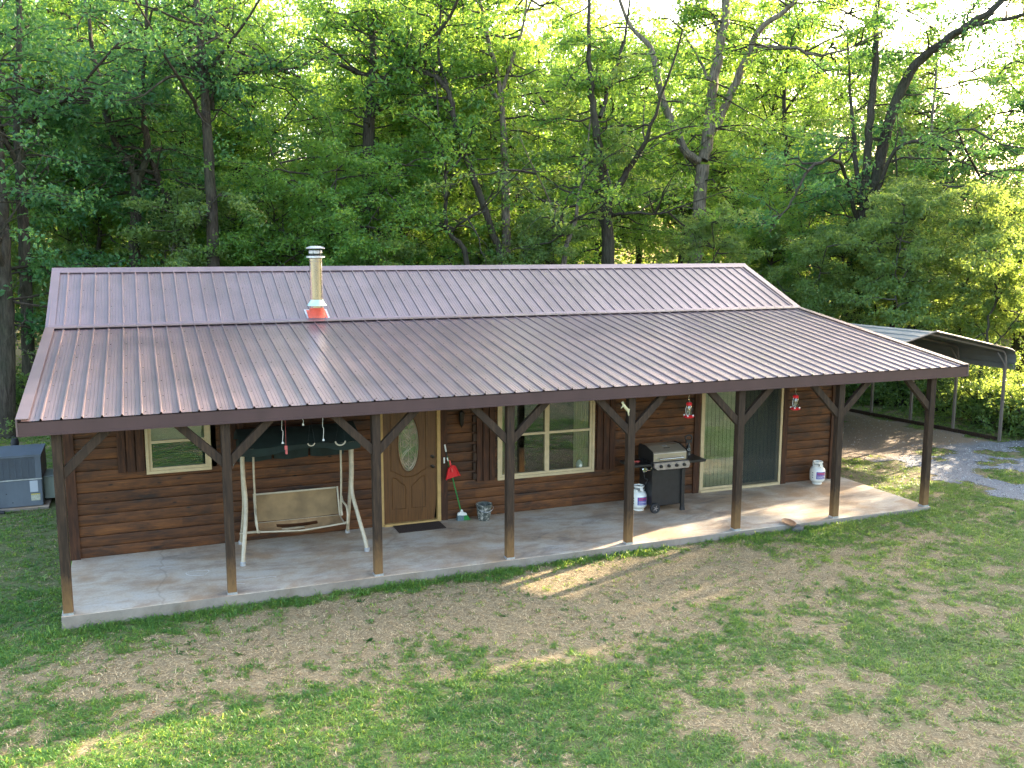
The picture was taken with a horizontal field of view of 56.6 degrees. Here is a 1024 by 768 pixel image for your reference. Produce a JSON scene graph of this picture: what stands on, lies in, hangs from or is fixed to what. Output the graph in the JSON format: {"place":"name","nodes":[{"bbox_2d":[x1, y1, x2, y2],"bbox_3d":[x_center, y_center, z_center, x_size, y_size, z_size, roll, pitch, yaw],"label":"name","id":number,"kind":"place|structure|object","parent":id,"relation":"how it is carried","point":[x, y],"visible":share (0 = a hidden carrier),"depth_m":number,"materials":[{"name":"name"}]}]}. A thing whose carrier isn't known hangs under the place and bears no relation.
{"place":"outdoors","nodes":[
{"label":"outdoors","id":0,"kind":"place"},
{"bbox_2d":[0,301,1023,767],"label":"ground","id":1,"kind":"structure","parent":0,"point":[168,665],"depth_m":12.07,"materials":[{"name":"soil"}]},
{"bbox_2d":[16,349,36,414],"bbox_3d":[-12.982,0.076,26.553,3.079,2.401,2.713,2,9,11],"label":"shrub","id":2,"kind":"object","parent":1,"relation":"on","point":[24,382],"visible":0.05,"depth_m":25.88,"materials":[{"name":"green plant"}]},
{"bbox_2d":[0,443,65,513],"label":"air conditioner","id":3,"kind":"object","parent":1,"relation":"on","point":[26,479],"visible":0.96,"depth_m":18.44,"materials":[{"name":"grey metal"}]},
{"bbox_2d":[11,244,55,340],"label":"forest tree","id":4,"kind":"object","parent":1,"relation":"on","point":[16,254],"visible":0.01,"depth_m":38.91,"materials":[{"name":"green plant"}]},
{"bbox_2d":[11,233,98,370],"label":"forest tree","id":5,"kind":"object","parent":1,"relation":"on","point":[37,287],"visible":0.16,"depth_m":27.65,"materials":[{"name":"green plant"}]},
{"bbox_2d":[33,207,124,299],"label":"forest tree","id":6,"kind":"object","parent":1,"relation":"on","point":[55,237],"visible":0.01,"depth_m":38.28,"materials":[{"name":"green plant"}]},
{"bbox_2d":[9,209,152,338],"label":"forest tree","id":7,"kind":"object","parent":1,"relation":"on","point":[69,239],"visible":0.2,"depth_m":31.99,"materials":[{"name":"green plant"}]},
{"bbox_2d":[0,0,164,438],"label":"oak tree","id":8,"kind":"object","parent":1,"relation":"on","point":[10,317],"visible":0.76,"depth_m":24.80,"materials":[{"name":"green plant"}]},
{"bbox_2d":[0,0,181,256],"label":"forest tree","id":9,"kind":"object","parent":1,"relation":"on","point":[64,14],"visible":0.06,"depth_m":34.13,"materials":[{"name":"green plant"}]},
{"bbox_2d":[0,0,193,395],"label":"oak tree","id":10,"kind":"object","parent":1,"relation":"on","point":[22,22],"visible":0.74,"depth_m":25.57,"materials":[{"name":"green plant"}]},
{"bbox_2d":[0,0,201,296],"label":"forest tree","id":11,"kind":"object","parent":1,"relation":"on","point":[100,34],"depth_m":42.22,"materials":[{"name":"green plant"}]},
{"bbox_2d":[0,60,205,328],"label":"forest tree","id":12,"kind":"object","parent":1,"relation":"on","point":[86,219],"visible":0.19,"depth_m":30.62,"materials":[{"name":"green plant"}]},
{"bbox_2d":[0,0,239,266],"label":"oak tree","id":13,"kind":"object","parent":1,"relation":"on","point":[140,162],"visible":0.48,"depth_m":27.78,"materials":[{"name":"green plant"}]},
{"bbox_2d":[9,0,304,266],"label":"forest tree","id":14,"kind":"object","parent":1,"relation":"on","point":[85,44],"visible":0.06,"depth_m":35.67,"materials":[{"name":"green plant"}]},
{"bbox_2d":[47,49,274,258],"bbox_3d":[-11.006,-4.728,29.199,7.106,11.185,5.472,7,11,39],"label":"leaning tree","id":15,"kind":"object","parent":1,"relation":"on","point":[156,177],"visible":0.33,"depth_m":28.16,"materials":[{"name":"green plant"}]},
{"bbox_2d":[35,0,332,266],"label":"oak tree","id":16,"kind":"object","parent":1,"relation":"on","point":[213,90],"visible":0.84,"depth_m":26.95,"materials":[{"name":"green plant"}]},
{"bbox_2d":[84,3,289,266],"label":"forest tree","id":17,"kind":"object","parent":1,"relation":"on","point":[243,91],"depth_m":53.41,"materials":[{"name":"green plant"}]},
{"bbox_2d":[106,183,272,266],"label":"forest tree","id":18,"kind":"object","parent":1,"relation":"on","point":[177,234],"visible":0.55,"depth_m":27.22,"materials":[{"name":"green plant"}]},
{"bbox_2d":[29,19,361,266],"bbox_3d":[-10.019,-6.096,33.295,10.106,12.919,8.201,2,9,10],"label":"forest tree","id":19,"kind":"object","parent":1,"relation":"on","point":[242,141],"visible":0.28,"depth_m":32.47,"materials":[{"name":"green plant"}]},
{"bbox_2d":[101,0,302,159],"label":"forest tree","id":20,"kind":"object","parent":1,"relation":"on","point":[253,21],"visible":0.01,"depth_m":46.65,"materials":[{"name":"green plant"}]},
{"bbox_2d":[150,134,365,266],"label":"forest tree","id":21,"kind":"object","parent":1,"relation":"on","point":[233,220],"visible":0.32,"depth_m":28.95,"materials":[{"name":"green plant"}]},
{"bbox_2d":[71,0,534,249],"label":"oak tree","id":22,"kind":"object","parent":1,"relation":"on","point":[309,53],"visible":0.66,"depth_m":29.31,"materials":[{"name":"green plant"}]},
{"bbox_2d":[249,0,358,242],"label":"forest tree","id":23,"kind":"object","parent":1,"relation":"on","point":[292,36],"visible":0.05,"depth_m":51.17,"materials":[{"name":"green plant"}]},
{"bbox_2d":[191,99,475,265],"bbox_3d":[-4.978,-3.780,28.857,7.994,9.309,6.455,0,9,7],"label":"forest tree","id":24,"kind":"object","parent":1,"relation":"on","point":[347,221],"visible":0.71,"depth_m":27.85,"materials":[{"name":"green plant"}]},
{"bbox_2d":[251,0,475,241],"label":"forest tree","id":25,"kind":"object","parent":1,"relation":"on","point":[280,15],"visible":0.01,"depth_m":49.26,"materials":[{"name":"green plant"}]},
{"bbox_2d":[236,0,493,236],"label":"forest tree","id":26,"kind":"object","parent":1,"relation":"on","point":[434,13],"visible":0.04,"depth_m":38.22,"materials":[{"name":"green plant"}]},
{"bbox_2d":[323,229,438,265],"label":"forest tree","id":27,"kind":"object","parent":1,"relation":"on","point":[407,252],"visible":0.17,"depth_m":28.30,"materials":[{"name":"green plant"}]},
{"bbox_2d":[226,53,547,264],"bbox_3d":[-3.679,-5.713,33.663,10.284,11.930,8.380,5,10,28],"label":"forest tree","id":28,"kind":"object","parent":1,"relation":"on","point":[378,132],"visible":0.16,"depth_m":32.62,"materials":[{"name":"green plant"}]},
{"bbox_2d":[300,0,544,264],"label":"leaning tree","id":29,"kind":"object","parent":1,"relation":"on","point":[425,83],"visible":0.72,"depth_m":29.91,"materials":[{"name":"green plant"}]},
{"bbox_2d":[321,111,525,265],"bbox_3d":[-3.539,-4.289,31.780,7.313,9.599,6.971,-3,9,-22],"label":"forest tree","id":30,"kind":"object","parent":1,"relation":"on","point":[440,250],"visible":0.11,"depth_m":30.61,"materials":[{"name":"green plant"}]},
{"bbox_2d":[387,198,495,264],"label":"forest tree","id":31,"kind":"object","parent":1,"relation":"on","point":[468,205],"visible":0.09,"depth_m":38.10,"materials":[{"name":"green plant"}]},
{"bbox_2d":[339,44,580,264],"bbox_3d":[-1.609,-4.953,29.611,7.935,11.405,5.047,4,9,26],"label":"sapling","id":32,"kind":"object","parent":1,"relation":"on","point":[453,226],"visible":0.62,"depth_m":29.62,"materials":[{"name":"green plant"}]},
{"bbox_2d":[279,0,641,249],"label":"forest tree","id":33,"kind":"object","parent":1,"relation":"on","point":[508,18],"visible":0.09,"depth_m":41.94,"materials":[{"name":"green plant"}]},
{"bbox_2d":[371,0,589,264],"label":"oak tree","id":34,"kind":"object","parent":1,"relation":"on","point":[510,59],"visible":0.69,"depth_m":30.95,"materials":[{"name":"green plant"}]},
{"bbox_2d":[442,212,537,264],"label":"forest tree","id":35,"kind":"object","parent":1,"relation":"on","point":[469,242],"visible":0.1,"depth_m":33.85,"materials":[{"name":"green plant"}]},
{"bbox_2d":[15,246,968,615],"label":"log house","id":36,"kind":"structure","parent":1,"relation":"on","point":[147,392],"depth_m":17.06,"materials":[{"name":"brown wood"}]},
{"bbox_2d":[144,425,211,474],"bbox_3d":[-5.402,0.884,15.367,1.000,1.080,0.127,-3,9,-21],"label":"window","id":37,"kind":"structure","parent":36,"relation":"in","point":[164,436],"depth_m":15.39,"materials":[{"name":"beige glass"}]},
{"bbox_2d":[380,410,440,526],"bbox_3d":[-1.834,1.397,16.903,1.110,2.200,0.300,-3,9,-21],"label":"front door","id":38,"kind":"structure","parent":36,"relation":"in","point":[411,464],"depth_m":16.89,"materials":[{"name":"brown wood"}]},
{"bbox_2d":[497,400,594,480],"bbox_3d":[0.623,0.861,17.789,1.970,1.720,0.197,-3,9,-21],"label":"window","id":39,"kind":"structure","parent":36,"relation":"in","point":[581,464],"depth_m":18.01,"materials":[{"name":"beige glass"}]},
{"bbox_2d":[698,388,783,492],"bbox_3d":[4.657,1.084,19.383,1.960,2.120,0.188,-3,9,-21],"label":"sliding door","id":40,"kind":"structure","parent":36,"relation":"in","point":[763,431],"depth_m":19.43,"materials":[{"name":"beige glass"}]},
{"bbox_2d":[61,477,929,629],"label":"porch slab","id":41,"kind":"structure","parent":1,"relation":"on","point":[123,587],"depth_m":15.56,"materials":[{"name":"concrete"}]},
{"bbox_2d":[233,421,369,566],"bbox_3d":[-3.490,1.678,15.473,2.085,2.059,1.200,-3,9,-21],"label":"porch swing","id":42,"kind":"object","parent":41,"relation":"on","point":[291,505],"visible":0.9,"depth_m":15.50,"materials":[{"name":"beige metal"}]},
{"bbox_2d":[393,521,445,532],"bbox_3d":[-1.629,2.522,16.755,0.850,0.016,0.420,-3,9,-21],"label":"doormat","id":43,"kind":"object","parent":41,"relation":"on","point":[415,527],"visible":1,"depth_m":16.70,"materials":[{"name":"black rubber"}]},
{"bbox_2d":[444,444,469,520],"bbox_3d":[-0.980,1.773,17.100,0.466,1.402,0.113,-2,9,-13],"label":"broom","id":44,"kind":"object","parent":41,"relation":"on","point":[462,515],"visible":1,"depth_m":17.16,"materials":[{"name":"green plastic"}]},
{"bbox_2d":[446,460,460,479],"bbox_3d":[-1.059,1.536,17.015,0.270,0.351,0.072,-3,9,-21],"label":"dustpan","id":45,"kind":"object","parent":44,"relation":"attached to","point":[452,471],"visible":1,"depth_m":17.01,"materials":[{"name":"red plastic"}]},
{"bbox_2d":[476,501,492,520],"bbox_3d":[-0.503,2.313,17.216,0.306,0.302,0.312,-3,9,-21],"label":"bucket","id":46,"kind":"object","parent":41,"relation":"on","point":[484,508],"visible":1,"depth_m":17.13,"materials":[{"name":"silver metal"}]},
{"bbox_2d":[634,484,646,510],"bbox_3d":[2.385,2.134,17.884,0.312,0.475,0.314,-3,9,-21],"label":"propane tank","id":47,"kind":"object","parent":41,"relation":"on","point":[640,498],"visible":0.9,"depth_m":17.77,"materials":[{"name":"white metal"}]},
{"bbox_2d":[620,440,705,512],"bbox_3d":[2.855,1.746,17.947,1.580,1.225,0.652,-3,9,-21],"label":"gas grill","id":48,"kind":"object","parent":41,"relation":"on","point":[662,465],"visible":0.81,"depth_m":17.75,"materials":[{"name":"black metal"}]},
{"bbox_2d":[809,460,824,484],"bbox_3d":[6.388,1.847,19.872,0.312,0.475,0.314,-3,9,-21],"label":"propane tank","id":49,"kind":"object","parent":41,"relation":"on","point":[817,473],"visible":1,"depth_m":19.77,"materials":[{"name":"white metal"}]},
{"bbox_2d":[409,0,589,243],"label":"forest tree","id":50,"kind":"object","parent":1,"relation":"on","point":[547,36],"visible":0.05,"depth_m":51.79,"materials":[{"name":"green plant"}]},
{"bbox_2d":[0,405,1023,765],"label":"lawn weed","id":51,"kind":"object","parent":1,"relation":"on","point":[680,655],"visible":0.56,"depth_m":11.68,"materials":[{"name":"green plant"}]},
{"bbox_2d":[0,343,1023,440],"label":"undergrowth","id":52,"kind":"object","parent":1,"relation":"on","point":[960,415],"visible":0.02,"depth_m":26.77,"materials":[{"name":"green plant"}]},
{"bbox_2d":[3,0,1023,341],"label":"distant wood","id":53,"kind":"object","parent":1,"relation":"on","point":[539,16],"visible":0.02,"depth_m":63.89,"materials":[{"name":"green plant"}]},
{"bbox_2d":[402,69,636,264],"bbox_3d":[0.135,-5.939,35.077,8.038,11.968,9.335,-3,9,-23],"label":"forest tree","id":54,"kind":"object","parent":1,"relation":"on","point":[574,245],"visible":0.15,"depth_m":34.15,"materials":[{"name":"green plant"}]},
{"bbox_2d":[481,213,600,264],"bbox_3d":[0.913,-2.429,30.527,5.204,6.171,4.336,-2,10,-12],"label":"bush","id":55,"kind":"object","parent":1,"relation":"on","point":[538,254],"visible":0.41,"depth_m":30.14,"materials":[{"name":"green plant"}]},
{"bbox_2d":[416,50,692,263],"bbox_3d":[0.563,-4.945,30.176,8.964,11.219,6.958,-7,11,-38],"label":"sapling","id":56,"kind":"object","parent":1,"relation":"on","point":[598,160],"visible":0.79,"depth_m":30.46,"materials":[{"name":"green plant"}]},
{"bbox_2d":[489,1,673,229],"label":"forest tree","id":57,"kind":"object","parent":1,"relation":"on","point":[659,27],"visible":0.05,"depth_m":58.41,"materials":[{"name":"green plant"}]},
{"bbox_2d":[482,2,688,263],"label":"forest tree","id":58,"kind":"object","parent":1,"relation":"on","point":[625,238],"visible":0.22,"depth_m":43.39,"materials":[{"name":"green plant"}]},
{"bbox_2d":[515,28,700,263],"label":"forest tree","id":59,"kind":"object","parent":1,"relation":"on","point":[635,145],"visible":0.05,"depth_m":51.50,"materials":[{"name":"green plant"}]},
{"bbox_2d":[511,0,736,263],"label":"oak tree","id":60,"kind":"object","parent":1,"relation":"on","point":[601,118],"visible":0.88,"depth_m":30.99,"materials":[{"name":"green plant"}]},
{"bbox_2d":[517,2,757,263],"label":"forest tree","id":61,"kind":"object","parent":1,"relation":"on","point":[639,260],"visible":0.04,"depth_m":59.56,"materials":[{"name":"green plant"}]},
{"bbox_2d":[649,232,716,263],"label":"forest tree","id":62,"kind":"object","parent":1,"relation":"on","point":[667,242],"visible":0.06,"depth_m":46.71,"materials":[{"name":"green plant"}]},
{"bbox_2d":[565,12,804,263],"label":"forest tree","id":63,"kind":"object","parent":1,"relation":"on","point":[688,211],"visible":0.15,"depth_m":54.90,"materials":[{"name":"green plant"}]},
{"bbox_2d":[659,200,775,265],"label":"forest tree","id":64,"kind":"object","parent":1,"relation":"on","point":[705,228],"visible":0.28,"depth_m":30.61,"materials":[{"name":"green plant"}]},
{"bbox_2d":[635,6,829,263],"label":"forest tree","id":65,"kind":"object","parent":1,"relation":"on","point":[697,44],"visible":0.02,"depth_m":65.41,"materials":[{"name":"green plant"}]},
{"bbox_2d":[651,0,860,250],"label":"forest tree","id":66,"kind":"object","parent":1,"relation":"on","point":[747,138],"visible":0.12,"depth_m":52.50,"materials":[{"name":"green plant"}]},
{"bbox_2d":[558,0,964,262],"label":"hickory tree","id":67,"kind":"object","parent":1,"relation":"on","point":[701,11],"visible":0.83,"depth_m":33.91,"materials":[{"name":"green plant"}]},
{"bbox_2d":[681,139,855,297],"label":"forest tree","id":68,"kind":"object","parent":1,"relation":"on","point":[742,201],"visible":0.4,"depth_m":35.57,"materials":[{"name":"green plant"}]},
{"bbox_2d":[725,216,843,311],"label":"forest tree","id":69,"kind":"object","parent":1,"relation":"on","point":[777,237],"visible":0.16,"depth_m":35.33,"materials":[{"name":"green plant"}]},
{"bbox_2d":[736,212,842,297],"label":"forest tree","id":70,"kind":"object","parent":1,"relation":"on","point":[826,214],"visible":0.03,"depth_m":41.98,"materials":[{"name":"green plant"}]},
{"bbox_2d":[762,228,894,324],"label":"forest tree","id":71,"kind":"object","parent":1,"relation":"on","point":[811,249],"visible":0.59,"depth_m":31.22,"materials":[{"name":"green plant"}]},
{"bbox_2d":[687,0,987,280],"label":"forest tree","id":72,"kind":"object","parent":1,"relation":"on","point":[782,80],"visible":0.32,"depth_m":45.23,"materials":[{"name":"green plant"}]},
{"bbox_2d":[773,217,923,326],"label":"forest tree","id":73,"kind":"object","parent":1,"relation":"on","point":[833,251],"visible":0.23,"depth_m":32.88,"materials":[{"name":"green plant"}]},
{"bbox_2d":[845,382,878,402],"bbox_3d":[10.957,-0.166,30.501,1.834,1.569,2.536,-6,10,-34],"label":"shrub","id":74,"kind":"object","parent":1,"relation":"on","point":[848,387],"visible":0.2,"depth_m":30.40,"materials":[{"name":"green plant"}]},
{"bbox_2d":[823,220,905,325],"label":"forest tree","id":75,"kind":"object","parent":1,"relation":"on","point":[881,300],"visible":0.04,"depth_m":36.33,"materials":[{"name":"green plant"}]},
{"bbox_2d":[765,25,977,275],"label":"forest tree","id":76,"kind":"object","parent":1,"relation":"on","point":[864,83],"visible":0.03,"depth_m":59.64,"materials":[{"name":"green plant"}]},
{"bbox_2d":[729,0,1023,324],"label":"oak tree","id":77,"kind":"object","parent":1,"relation":"on","point":[825,183],"visible":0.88,"depth_m":33.51,"materials":[{"name":"green plant"}]},
{"bbox_2d":[844,257,877,324],"bbox_3d":[12.476,-2.392,34.383,1.969,4.987,1.531,-1,9,-6],"label":"ivy","id":78,"kind":"object","parent":77,"relation":"attached to","point":[865,308],"visible":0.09,"depth_m":34.03,"materials":[{"name":"plant"}]},
{"bbox_2d":[852,381,907,404],"bbox_3d":[11.694,-0.329,30.151,2.265,2.004,2.570,0,9,-1],"label":"shrub","id":79,"kind":"object","parent":1,"relation":"on","point":[883,388],"visible":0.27,"depth_m":29.53,"materials":[{"name":"green plant"}]},
{"bbox_2d":[788,75,1000,326],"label":"forest tree","id":80,"kind":"object","parent":1,"relation":"on","point":[860,92],"visible":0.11,"depth_m":41.67,"materials":[{"name":"green plant"}]},
{"bbox_2d":[867,379,925,406],"bbox_3d":[12.199,-0.411,29.820,2.475,2.258,3.504,0,9,2],"label":"shrub","id":81,"kind":"object","parent":1,"relation":"on","point":[900,383],"visible":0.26,"depth_m":29.60,"materials":[{"name":"green plant"}]},
{"bbox_2d":[793,37,1022,330],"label":"hickory tree","id":82,"kind":"object","parent":1,"relation":"on","point":[909,128],"visible":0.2,"depth_m":39.78,"materials":[{"name":"green plant"}]},
{"bbox_2d":[834,172,1001,329],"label":"forest tree","id":83,"kind":"object","parent":1,"relation":"on","point":[937,306],"visible":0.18,"depth_m":32.52,"materials":[{"name":"green plant"}]},
{"bbox_2d":[824,176,1023,330],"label":"forest tree","id":84,"kind":"object","parent":1,"relation":"on","point":[882,228],"visible":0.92,"depth_m":29.41,"materials":[{"name":"green plant"}]},
{"bbox_2d":[826,24,1023,308],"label":"forest tree","id":85,"kind":"object","parent":1,"relation":"on","point":[994,65],"visible":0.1,"depth_m":58.10,"materials":[{"name":"green plant"}]},
{"bbox_2d":[849,323,1015,441],"bbox_3d":[8.664,-0.115,25.336,6.305,3.116,5.932,-4,10,-28],"label":"carport","id":86,"kind":"object","parent":1,"relation":"on","point":[969,350],"visible":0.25,"depth_m":24.84,"materials":[{"name":"metal"}]},
{"bbox_2d":[842,411,1023,500],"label":"gravel drive","id":87,"kind":"structure","parent":1,"relation":"on","point":[909,442],"depth_m":23.75,"materials":[{"name":"grey gravel"}]},
{"bbox_2d":[849,49,1023,330],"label":"forest tree","id":88,"kind":"object","parent":1,"relation":"on","point":[1015,61],"visible":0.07,"depth_m":41.45,"materials":[{"name":"green plant"}]},
{"bbox_2d":[902,375,974,411],"bbox_3d":[12.956,-0.052,28.562,2.243,1.919,3.100,3,9,19],"label":"shrub","id":89,"kind":"object","parent":1,"relation":"on","point":[922,389],"visible":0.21,"depth_m":28.34,"materials":[{"name":"green plant"}]},
{"bbox_2d":[885,209,1011,340],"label":"forest tree","id":90,"kind":"object","parent":1,"relation":"on","point":[935,263],"visible":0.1,"depth_m":34.21,"materials":[{"name":"green plant"}]},
{"bbox_2d":[876,38,1023,374],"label":"oak tree","id":91,"kind":"object","parent":1,"relation":"on","point":[946,143],"visible":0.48,"depth_m":34.28,"materials":[{"name":"green plant"}]},
{"bbox_2d":[879,133,1023,344],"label":"forest tree","id":92,"kind":"object","parent":1,"relation":"on","point":[931,174],"visible":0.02,"depth_m":37.67,"materials":[{"name":"green plant"}]},
{"bbox_2d":[923,370,1016,424],"bbox_3d":[13.164,0.106,26.889,2.426,2.147,2.753,0,9,-2],"label":"shrub","id":93,"kind":"object","parent":1,"relation":"on","point":[963,393],"visible":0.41,"depth_m":26.59,"materials":[{"name":"green plant"}]},
{"bbox_2d":[918,177,1023,352],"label":"forest tree","id":94,"kind":"object","parent":1,"relation":"on","point":[953,264],"visible":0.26,"depth_m":30.49,"materials":[{"name":"green plant"}]},
{"bbox_2d":[932,186,1023,389],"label":"forest tree","id":95,"kind":"object","parent":1,"relation":"on","point":[994,235],"visible":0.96,"depth_m":28.09,"materials":[{"name":"green plant"}]},
{"bbox_2d":[966,363,1023,428],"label":"shrub","id":96,"kind":"object","parent":1,"relation":"on","point":[1016,403],"visible":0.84,"depth_m":25.01,"materials":[{"name":"green plant"}]},
{"bbox_2d":[969,338,1023,391],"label":"shrub","id":97,"kind":"object","parent":1,"relation":"on","point":[999,370],"visible":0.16,"depth_m":28.37,"materials":[{"name":"green plant"}]},
{"bbox_2d":[970,21,1023,188],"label":"forest tree","id":98,"kind":"object","parent":1,"relation":"on","point":[1017,81],"visible":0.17,"depth_m":66.87,"materials":[{"name":"green plant"}]},
{"bbox_2d":[971,364,1023,429],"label":"shrub","id":99,"kind":"object","parent":1,"relation":"on","point":[996,392],"visible":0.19,"depth_m":26.02,"materials":[{"name":"green plant"}]},
{"bbox_2d":[986,0,1023,47],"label":"forest tree","id":100,"kind":"object","parent":1,"relation":"on","point":[1004,41],"visible":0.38,"depth_m":50.49,"materials":[{"name":"green plant"}]},
{"bbox_2d":[993,0,1023,49],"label":"forest tree","id":101,"kind":"object","parent":1,"relation":"on","point":[1012,26],"visible":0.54,"depth_m":52.84,"materials":[{"name":"green plant"}]},
{"bbox_2d":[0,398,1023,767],"bbox_3d":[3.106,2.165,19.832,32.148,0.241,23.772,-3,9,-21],"label":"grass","id":102,"kind":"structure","parent":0,"point":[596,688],"depth_m":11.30,"materials":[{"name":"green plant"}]},
{"bbox_2d":[2,0,1023,263],"label":"sky","id":103,"kind":"structure","parent":0,"point":[659,5],"materials":[{"name":"white"}]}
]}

